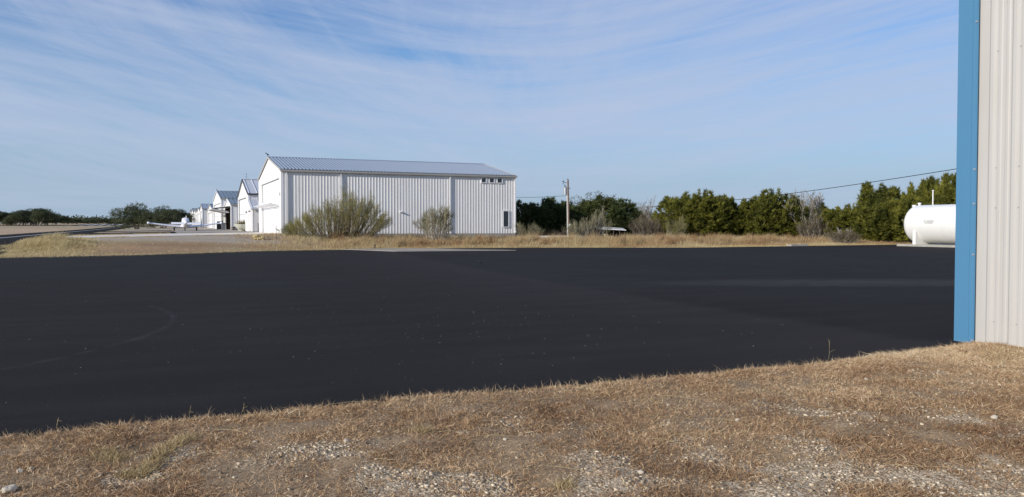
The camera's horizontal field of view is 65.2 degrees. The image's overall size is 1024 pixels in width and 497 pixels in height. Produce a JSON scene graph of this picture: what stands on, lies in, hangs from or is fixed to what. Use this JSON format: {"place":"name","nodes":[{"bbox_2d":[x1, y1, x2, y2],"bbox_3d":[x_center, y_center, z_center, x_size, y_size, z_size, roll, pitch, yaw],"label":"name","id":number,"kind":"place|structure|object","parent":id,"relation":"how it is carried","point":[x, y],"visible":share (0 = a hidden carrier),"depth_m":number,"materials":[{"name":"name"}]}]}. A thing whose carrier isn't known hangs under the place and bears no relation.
{"place":"outdoors","nodes":[
{"label":"outdoors","id":0,"kind":"place"},
{"bbox_2d":[0,225,68,225],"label":"runway turnaround","id":1,"kind":"structure","parent":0,"point":[34,225],"depth_m":340.67,"materials":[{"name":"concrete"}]},
{"bbox_2d":[0,231,107,256],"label":"yellow grass","id":2,"kind":"structure","parent":0,"point":[51,243],"depth_m":48.60,"materials":[{"name":"yellow plant"}]},
{"bbox_2d":[0,0,958,222],"label":"sky","id":3,"kind":"structure","parent":0,"point":[106,105],"materials":[{"name":"blue"}]},
{"bbox_2d":[0,223,1023,496],"bbox_3d":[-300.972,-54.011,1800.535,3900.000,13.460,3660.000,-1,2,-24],"label":"ground","id":4,"kind":"structure","parent":0,"point":[178,243],"depth_m":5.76,"materials":[{"name":"brown plant"}]},
{"bbox_2d":[0,211,10,221],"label":"oak tree","id":5,"kind":"object","parent":4,"relation":"on","point":[1,215],"visible":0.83,"depth_m":353.03,"materials":[{"name":"green plant"}]},
{"bbox_2d":[0,484,17,493],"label":"stone","id":6,"kind":"object","parent":4,"relation":"on","point":[9,488],"visible":1,"depth_m":4.83,"materials":[{"name":"white stone"}]},
{"bbox_2d":[1,210,29,224],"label":"oak tree","id":7,"kind":"object","parent":4,"relation":"on","point":[16,217],"visible":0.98,"depth_m":350.06,"materials":[{"name":"green plant"}]},
{"bbox_2d":[10,210,31,224],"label":"oak tree","id":8,"kind":"object","parent":4,"relation":"on","point":[27,213],"visible":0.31,"depth_m":362.32,"materials":[{"name":"green plant"}]},
{"bbox_2d":[24,208,35,224],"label":"oak tree","id":9,"kind":"object","parent":4,"relation":"on","point":[30,215],"visible":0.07,"depth_m":375.37,"materials":[{"name":"green plant"}]},
{"bbox_2d":[29,206,54,224],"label":"oak tree","id":10,"kind":"object","parent":4,"relation":"on","point":[41,215],"visible":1,"depth_m":350.87,"materials":[{"name":"green plant"}]},
{"bbox_2d":[30,208,61,224],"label":"oak tree","id":11,"kind":"object","parent":4,"relation":"on","point":[52,219],"visible":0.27,"depth_m":362.46,"materials":[{"name":"green plant"}]},
{"bbox_2d":[51,213,70,224],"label":"oak tree","id":12,"kind":"object","parent":4,"relation":"on","point":[63,218],"visible":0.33,"depth_m":376.24,"materials":[{"name":"green plant"}]},
{"bbox_2d":[19,215,128,222],"bbox_3d":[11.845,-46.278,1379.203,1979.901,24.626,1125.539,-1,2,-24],"label":"distant woods","id":13,"kind":"object","parent":4,"relation":"on","point":[87,217],"visible":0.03,"depth_m":1140.22,"materials":[{"name":"green plant"}]},
{"bbox_2d":[68,219,83,223],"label":"oak tree","id":14,"kind":"object","parent":4,"relation":"on","point":[77,221],"visible":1,"depth_m":559.20,"materials":[{"name":"green plant"}]},
{"bbox_2d":[0,226,175,253],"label":"taxiway","id":15,"kind":"structure","parent":4,"relation":"on","point":[11,238],"depth_m":88.92,"materials":[{"name":"grey asphalt"}]},
{"bbox_2d":[83,219,96,222],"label":"oak tree","id":16,"kind":"object","parent":4,"relation":"on","point":[90,221],"visible":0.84,"depth_m":899.00,"materials":[{"name":"green plant"}]},
{"bbox_2d":[96,219,110,223],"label":"oak tree","id":17,"kind":"object","parent":4,"relation":"on","point":[104,220],"visible":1,"depth_m":897.22,"materials":[{"name":"green plant"}]},
{"bbox_2d":[69,223,144,225],"bbox_3d":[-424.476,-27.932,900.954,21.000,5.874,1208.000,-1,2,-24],"label":"runway","id":18,"kind":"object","parent":4,"relation":"on","point":[97,225],"visible":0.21,"depth_m":353.23,"materials":[{"name":"grey asphalt"}]},
{"bbox_2d":[101,230,165,231],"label":"taxiway branch","id":19,"kind":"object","parent":4,"relation":"on","point":[117,231],"visible":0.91,"depth_m":117.31,"materials":[{"name":"asphalt"}]},
{"bbox_2d":[109,201,165,228],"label":"oak tree","id":20,"kind":"object","parent":4,"relation":"on","point":[141,216],"visible":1,"depth_m":166.16,"materials":[{"name":"green plant"}]},
{"bbox_2d":[144,204,181,227],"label":"oak tree","id":21,"kind":"object","parent":4,"relation":"on","point":[169,217],"visible":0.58,"depth_m":183.59,"materials":[{"name":"green plant"}]},
{"bbox_2d":[69,232,270,237],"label":"concrete lane","id":22,"kind":"structure","parent":4,"relation":"on","point":[143,235],"depth_m":71.96,"materials":[{"name":"grey concrete"}]},
{"bbox_2d":[12,238,338,256],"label":"bank stones","id":23,"kind":"object","parent":4,"relation":"on","point":[174,248],"visible":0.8,"depth_m":51.44,"materials":[{"name":"beige stone"}]},
{"bbox_2d":[74,232,279,238],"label":"island grass","id":24,"kind":"structure","parent":4,"relation":"on","point":[147,235],"depth_m":66.17,"materials":[{"name":"brown plant"}]},
{"bbox_2d":[165,208,196,227],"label":"oak tree","id":25,"kind":"object","parent":4,"relation":"on","point":[184,213],"visible":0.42,"depth_m":195.81,"materials":[{"name":"green plant"}]},
{"bbox_2d":[197,207,199,224],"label":"hangar","id":26,"kind":"structure","parent":4,"relation":"on","point":[198,214],"depth_m":214.49,"materials":[{"name":"metal"}]},
{"bbox_2d":[200,204,208,227],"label":"hangar","id":27,"kind":"structure","parent":4,"relation":"on","point":[203,213],"depth_m":194.07,"materials":[{"name":"metal"}]},
{"bbox_2d":[171,228,248,232],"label":"hangar apron","id":28,"kind":"object","parent":4,"relation":"on","point":[197,230],"visible":0.94,"depth_m":107.59,"materials":[{"name":"concrete"}]},
{"bbox_2d":[147,216,222,230],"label":"airplane","id":29,"kind":"object","parent":28,"relation":"on","point":[185,222],"visible":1,"depth_m":110.89,"materials":[{"name":"paint"}]},
{"bbox_2d":[217,219,222,228],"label":"grill","id":30,"kind":"object","parent":28,"relation":"on","point":[218,226],"visible":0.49,"depth_m":117.56,"materials":[{"name":"black metal"}]},
{"bbox_2d":[234,219,245,230],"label":"planter","id":31,"kind":"object","parent":28,"relation":"on","point":[240,225],"visible":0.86,"depth_m":98.40,"materials":[{"name":"concrete"}]},
{"bbox_2d":[207,204,212,227],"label":"hangar","id":32,"kind":"structure","parent":4,"relation":"on","point":[210,217],"depth_m":166.02,"materials":[{"name":"metal"}]},
{"bbox_2d":[209,213,211,227],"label":"door","id":33,"kind":"structure","parent":32,"relation":"in","point":[210,214],"depth_m":166.05,"materials":[{"name":"white metal"}]},
{"bbox_2d":[208,198,237,229],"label":"hangar","id":34,"kind":"structure","parent":4,"relation":"on","point":[230,211],"depth_m":125.19,"materials":[{"name":"metal"}]},
{"bbox_2d":[208,206,228,213],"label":"door","id":35,"kind":"structure","parent":34,"relation":"in","point":[216,209],"depth_m":125.64,"materials":[{"name":"metal"}]},
{"bbox_2d":[213,191,237,228],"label":"hangar","id":36,"kind":"structure","parent":4,"relation":"on","point":[220,198],"depth_m":141.10,"materials":[{"name":"metal"}]},
{"bbox_2d":[215,204,219,228],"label":"door","id":37,"kind":"structure","parent":36,"relation":"in","point":[217,215],"depth_m":148.10,"materials":[{"name":"white metal"}]},
{"bbox_2d":[237,179,258,231],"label":"hangar","id":38,"kind":"structure","parent":4,"relation":"on","point":[248,200],"depth_m":94.86,"materials":[{"name":"metal"}]},
{"bbox_2d":[240,198,245,230],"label":"door","id":39,"kind":"structure","parent":38,"relation":"in","point":[243,201],"depth_m":100.54,"materials":[{"name":"white metal"}]},
{"bbox_2d":[253,235,260,239],"bbox_3d":[-19.750,-0.769,61.998,0.689,0.633,0.696,-1,2,-24],"label":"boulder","id":40,"kind":"object","parent":4,"relation":"on","point":[256,237],"visible":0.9,"depth_m":61.79,"materials":[{"name":"beige stone"}]},
{"bbox_2d":[273,184,393,240],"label":"shrub","id":41,"kind":"object","parent":4,"relation":"on","point":[349,213],"visible":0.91,"depth_m":65.45,"materials":[{"name":"green plant"}]},
{"bbox_2d":[254,156,516,237],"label":"hangar","id":42,"kind":"structure","parent":4,"relation":"on","point":[480,198],"depth_m":73.19,"materials":[{"name":"metal"}]},
{"bbox_2d":[254,179,278,232],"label":"door","id":43,"kind":"structure","parent":42,"relation":"in","point":[270,205],"depth_m":75.11,"materials":[{"name":"white metal"}]},
{"bbox_2d":[481,177,486,182],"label":"window","id":44,"kind":"structure","parent":42,"relation":"in","point":[483,179],"depth_m":75.21,"materials":[{"name":"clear glass"}]},
{"bbox_2d":[489,177,494,182],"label":"window","id":45,"kind":"structure","parent":42,"relation":"in","point":[491,180],"depth_m":75.52,"materials":[{"name":"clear glass"}]},
{"bbox_2d":[497,178,502,183],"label":"window","id":46,"kind":"structure","parent":42,"relation":"in","point":[499,180],"depth_m":75.88,"materials":[{"name":"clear glass"}]},
{"bbox_2d":[503,210,508,226],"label":"window","id":47,"kind":"structure","parent":42,"relation":"in","point":[505,212],"depth_m":76.23,"materials":[{"name":"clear glass"}]},
{"bbox_2d":[413,201,457,240],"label":"shrub","id":48,"kind":"object","parent":4,"relation":"on","point":[433,216],"visible":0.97,"depth_m":66.17,"materials":[{"name":"green plant"}]},
{"bbox_2d":[0,237,911,257],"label":"short dry grass","id":49,"kind":"structure","parent":4,"relation":"on","point":[592,246],"depth_m":61.01,"materials":[{"name":"beige plant"}]},
{"bbox_2d":[6,345,953,436],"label":"asphalt crumbs","id":50,"kind":"object","parent":4,"relation":"on","point":[488,390],"visible":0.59,"depth_m":7.90,"materials":[{"name":"black asphalt"}]},
{"bbox_2d":[0,245,966,437],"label":"asphalt apron","id":51,"kind":"object","parent":4,"relation":"on","point":[609,314],"visible":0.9,"depth_m":13.66,"materials":[{"name":"black asphalt"}]},
{"bbox_2d":[344,248,512,251],"bbox_3d":[-6.201,0.120,54.369,11.616,0.048,6.064,1,2,30],"label":"concrete pad","id":52,"kind":"object","parent":51,"relation":"on","point":[402,249],"visible":0.9,"depth_m":55.35,"materials":[{"name":"grey concrete"}]},
{"bbox_2d":[786,244,807,245],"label":"concrete curb","id":53,"kind":"structure","parent":51,"relation":"on","point":[797,244],"depth_m":66.19,"materials":[{"name":"white concrete"}]},
{"bbox_2d":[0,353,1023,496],"bbox_3d":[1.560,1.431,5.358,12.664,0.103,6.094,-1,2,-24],"label":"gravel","id":54,"kind":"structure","parent":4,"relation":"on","point":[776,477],"depth_m":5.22,"materials":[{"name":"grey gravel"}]},
{"bbox_2d":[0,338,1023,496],"bbox_3d":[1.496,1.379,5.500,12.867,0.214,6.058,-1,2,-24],"label":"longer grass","id":55,"kind":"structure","parent":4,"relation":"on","point":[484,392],"depth_m":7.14,"materials":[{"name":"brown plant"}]},
{"bbox_2d":[515,220,545,237],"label":"shrub","id":56,"kind":"object","parent":4,"relation":"on","point":[533,230],"visible":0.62,"depth_m":75.73,"materials":[{"name":"brown plant"}]},
{"bbox_2d":[516,199,557,235],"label":"cedar tree","id":57,"kind":"object","parent":4,"relation":"on","point":[524,211],"visible":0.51,"depth_m":86.55,"materials":[{"name":"green plant"}]},
{"bbox_2d":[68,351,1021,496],"bbox_3d":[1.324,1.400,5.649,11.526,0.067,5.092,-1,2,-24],"label":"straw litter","id":58,"kind":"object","parent":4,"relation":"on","point":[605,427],"visible":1,"depth_m":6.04,"materials":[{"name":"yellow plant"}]},
{"bbox_2d":[530,196,566,235],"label":"cedar tree","id":59,"kind":"object","parent":4,"relation":"on","point":[554,210],"visible":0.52,"depth_m":87.89,"materials":[{"name":"green plant"}]},
{"bbox_2d":[545,229,570,235],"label":"brush pile","id":60,"kind":"object","parent":4,"relation":"on","point":[557,231],"visible":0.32,"depth_m":79.27,"materials":[{"name":"brown plant"}]},
{"bbox_2d":[562,179,569,235],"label":"utility pole","id":61,"kind":"object","parent":4,"relation":"on","point":[566,190],"visible":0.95,"depth_m":77.80,"materials":[{"name":"brown wood"}]},
{"bbox_2d":[651,169,954,206],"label":"power wire","id":62,"kind":"object","parent":61,"relation":"attached to","point":[857,184],"visible":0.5,"depth_m":75.85,"materials":[{"name":"black metal"}]},
{"bbox_2d":[558,199,573,234],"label":"cedar tree","id":63,"kind":"object","parent":4,"relation":"on","point":[563,203],"visible":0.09,"depth_m":90.50,"materials":[{"name":"green plant"}]},
{"bbox_2d":[227,232,912,249],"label":"tall dry grass","id":64,"kind":"structure","parent":4,"relation":"on","point":[600,241],"depth_m":65.21,"materials":[{"name":"beige plant"}]},
{"bbox_2d":[566,196,586,205],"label":"oak tree","id":65,"kind":"object","parent":4,"relation":"on","point":[578,203],"visible":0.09,"depth_m":96.26,"materials":[{"name":"green plant"}]},
{"bbox_2d":[558,203,599,235],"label":"cedar tree","id":66,"kind":"object","parent":4,"relation":"on","point":[574,207],"visible":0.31,"depth_m":86.79,"materials":[{"name":"green plant"}]},
{"bbox_2d":[563,204,612,237],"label":"shrub","id":67,"kind":"object","parent":4,"relation":"on","point":[575,229],"visible":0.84,"depth_m":73.78,"materials":[{"name":"grey plant"}]},
{"bbox_2d":[577,190,615,214],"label":"oak tree","id":68,"kind":"object","parent":4,"relation":"on","point":[605,197],"visible":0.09,"depth_m":97.75,"materials":[{"name":"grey plant"}]},
{"bbox_2d":[570,193,646,236],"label":"cedar tree","id":69,"kind":"object","parent":4,"relation":"on","point":[613,209],"visible":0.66,"depth_m":85.41,"materials":[{"name":"green plant"}]},
{"bbox_2d":[596,227,624,235],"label":"open shed","id":70,"kind":"structure","parent":4,"relation":"on","point":[614,231],"depth_m":82.53,"materials":[{"name":"white metal"}]},
{"bbox_2d":[636,196,655,231],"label":"bare tree","id":71,"kind":"object","parent":4,"relation":"on","point":[647,211],"visible":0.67,"depth_m":91.73,"materials":[{"name":"grey plant"}]},
{"bbox_2d":[625,215,675,236],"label":"thicket","id":72,"kind":"object","parent":4,"relation":"on","point":[645,226],"visible":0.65,"depth_m":83.45,"materials":[{"name":"grey plant"}]},
{"bbox_2d":[665,213,687,235],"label":"bush","id":73,"kind":"object","parent":4,"relation":"on","point":[679,226],"visible":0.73,"depth_m":79.66,"materials":[{"name":"green plant"}]},
{"bbox_2d":[650,190,703,235],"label":"cedar tree","id":74,"kind":"object","parent":4,"relation":"on","point":[669,204],"visible":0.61,"depth_m":82.67,"materials":[{"name":"green plant"}]},
{"bbox_2d":[673,187,730,236],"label":"cedar tree","id":75,"kind":"object","parent":4,"relation":"on","point":[707,201],"visible":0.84,"depth_m":81.41,"materials":[{"name":"green plant"}]},
{"bbox_2d":[704,193,749,236],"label":"cedar tree","id":76,"kind":"object","parent":4,"relation":"on","point":[730,201],"visible":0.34,"depth_m":82.70,"materials":[{"name":"green plant"}]},
{"bbox_2d":[722,198,770,236],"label":"cedar tree","id":77,"kind":"object","parent":4,"relation":"on","point":[744,204],"visible":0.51,"depth_m":82.57,"materials":[{"name":"green plant"}]},
{"bbox_2d":[744,187,809,236],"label":"cedar tree","id":78,"kind":"object","parent":4,"relation":"on","point":[767,203],"visible":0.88,"depth_m":80.55,"materials":[{"name":"green plant"}]},
{"bbox_2d":[782,189,818,229],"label":"bare tree","id":79,"kind":"object","parent":4,"relation":"on","point":[813,200],"visible":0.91,"depth_m":79.78,"materials":[{"name":"grey plant"}]},
{"bbox_2d":[799,201,828,235],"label":"cedar tree","id":80,"kind":"object","parent":4,"relation":"on","point":[823,207],"visible":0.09,"depth_m":87.01,"materials":[{"name":"green plant"}]},
{"bbox_2d":[795,209,833,239],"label":"thicket","id":81,"kind":"object","parent":4,"relation":"on","point":[803,230],"visible":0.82,"depth_m":78.78,"materials":[{"name":"grey plant"}]},
{"bbox_2d":[807,192,824,235],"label":"bare tree","id":82,"kind":"object","parent":4,"relation":"on","point":[819,199],"visible":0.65,"depth_m":81.23,"materials":[{"name":"grey plant"}]},
{"bbox_2d":[810,205,862,238],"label":"cedar tree","id":83,"kind":"object","parent":4,"relation":"on","point":[833,215],"visible":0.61,"depth_m":78.68,"materials":[{"name":"green plant"}]},
{"bbox_2d":[825,229,861,243],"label":"bush","id":84,"kind":"object","parent":4,"relation":"on","point":[845,237],"visible":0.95,"depth_m":72.81,"materials":[{"name":"grey plant"}]},
{"bbox_2d":[836,203,857,231],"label":"cedar tree","id":85,"kind":"object","parent":4,"relation":"on","point":[849,207],"visible":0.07,"depth_m":83.83,"materials":[{"name":"green plant"}]},
{"bbox_2d":[852,181,886,238],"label":"cedar tree","id":86,"kind":"object","parent":4,"relation":"on","point":[867,196],"visible":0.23,"depth_m":79.11,"materials":[{"name":"green plant"}]},
{"bbox_2d":[852,200,904,241],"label":"cedar tree","id":87,"kind":"object","parent":4,"relation":"on","point":[868,231],"visible":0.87,"depth_m":75.18,"materials":[{"name":"green plant"}]},
{"bbox_2d":[870,185,907,227],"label":"cedar tree","id":88,"kind":"object","parent":4,"relation":"on","point":[888,194],"visible":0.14,"depth_m":77.34,"materials":[{"name":"green plant"}]},
{"bbox_2d":[883,191,925,242],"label":"cedar tree","id":89,"kind":"object","parent":4,"relation":"on","point":[902,205],"visible":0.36,"depth_m":74.33,"materials":[{"name":"green plant"}]},
{"bbox_2d":[906,179,931,200],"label":"cedar tree","id":90,"kind":"object","parent":4,"relation":"on","point":[922,192],"visible":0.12,"depth_m":78.39,"materials":[{"name":"green plant"}]},
{"bbox_2d":[897,243,954,247],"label":"concrete slab","id":91,"kind":"structure","parent":4,"relation":"on","point":[937,245],"depth_m":64.54,"materials":[{"name":"white concrete"}]},
{"bbox_2d":[902,190,955,243],"bbox_3d":[36.303,-2.437,60.981,3.140,4.420,13.700,-1,2,-24],"label":"storage tank","id":92,"kind":"object","parent":91,"relation":"on","point":[930,224],"visible":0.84,"depth_m":64.14,"materials":[{"name":"white metal"}]},
{"bbox_2d":[925,174,936,192],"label":"cedar tree","id":93,"kind":"object","parent":4,"relation":"on","point":[930,180],"visible":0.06,"depth_m":79.50,"materials":[{"name":"green plant"}]},
{"bbox_2d":[916,192,955,204],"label":"cedar tree","id":94,"kind":"object","parent":4,"relation":"on","point":[940,200],"visible":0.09,"depth_m":75.19,"materials":[{"name":"green plant"}]},
{"bbox_2d":[928,171,955,203],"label":"cedar tree","id":95,"kind":"object","parent":4,"relation":"on","point":[938,187],"visible":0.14,"depth_m":77.38,"materials":[{"name":"green plant"}]},
{"bbox_2d":[940,171,955,203],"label":"cedar tree","id":96,"kind":"object","parent":4,"relation":"on","point":[949,193],"visible":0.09,"depth_m":75.77,"materials":[{"name":"green plant"}]},
{"bbox_2d":[954,0,1023,346],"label":"metal building","id":97,"kind":"structure","parent":4,"relation":"on","point":[989,272],"depth_m":10.57,"materials":[{"name":"metal"}]},
{"bbox_2d":[77,343,1023,492],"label":"greenish grass","id":98,"kind":"structure","parent":0,"point":[179,440],"depth_m":5.53,"materials":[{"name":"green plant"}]},
{"bbox_2d":[330,230,809,246],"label":"bunch grass","id":99,"kind":"structure","parent":0,"point":[551,240],"depth_m":66.86,"materials":[{"name":"beige plant"}]}
]}

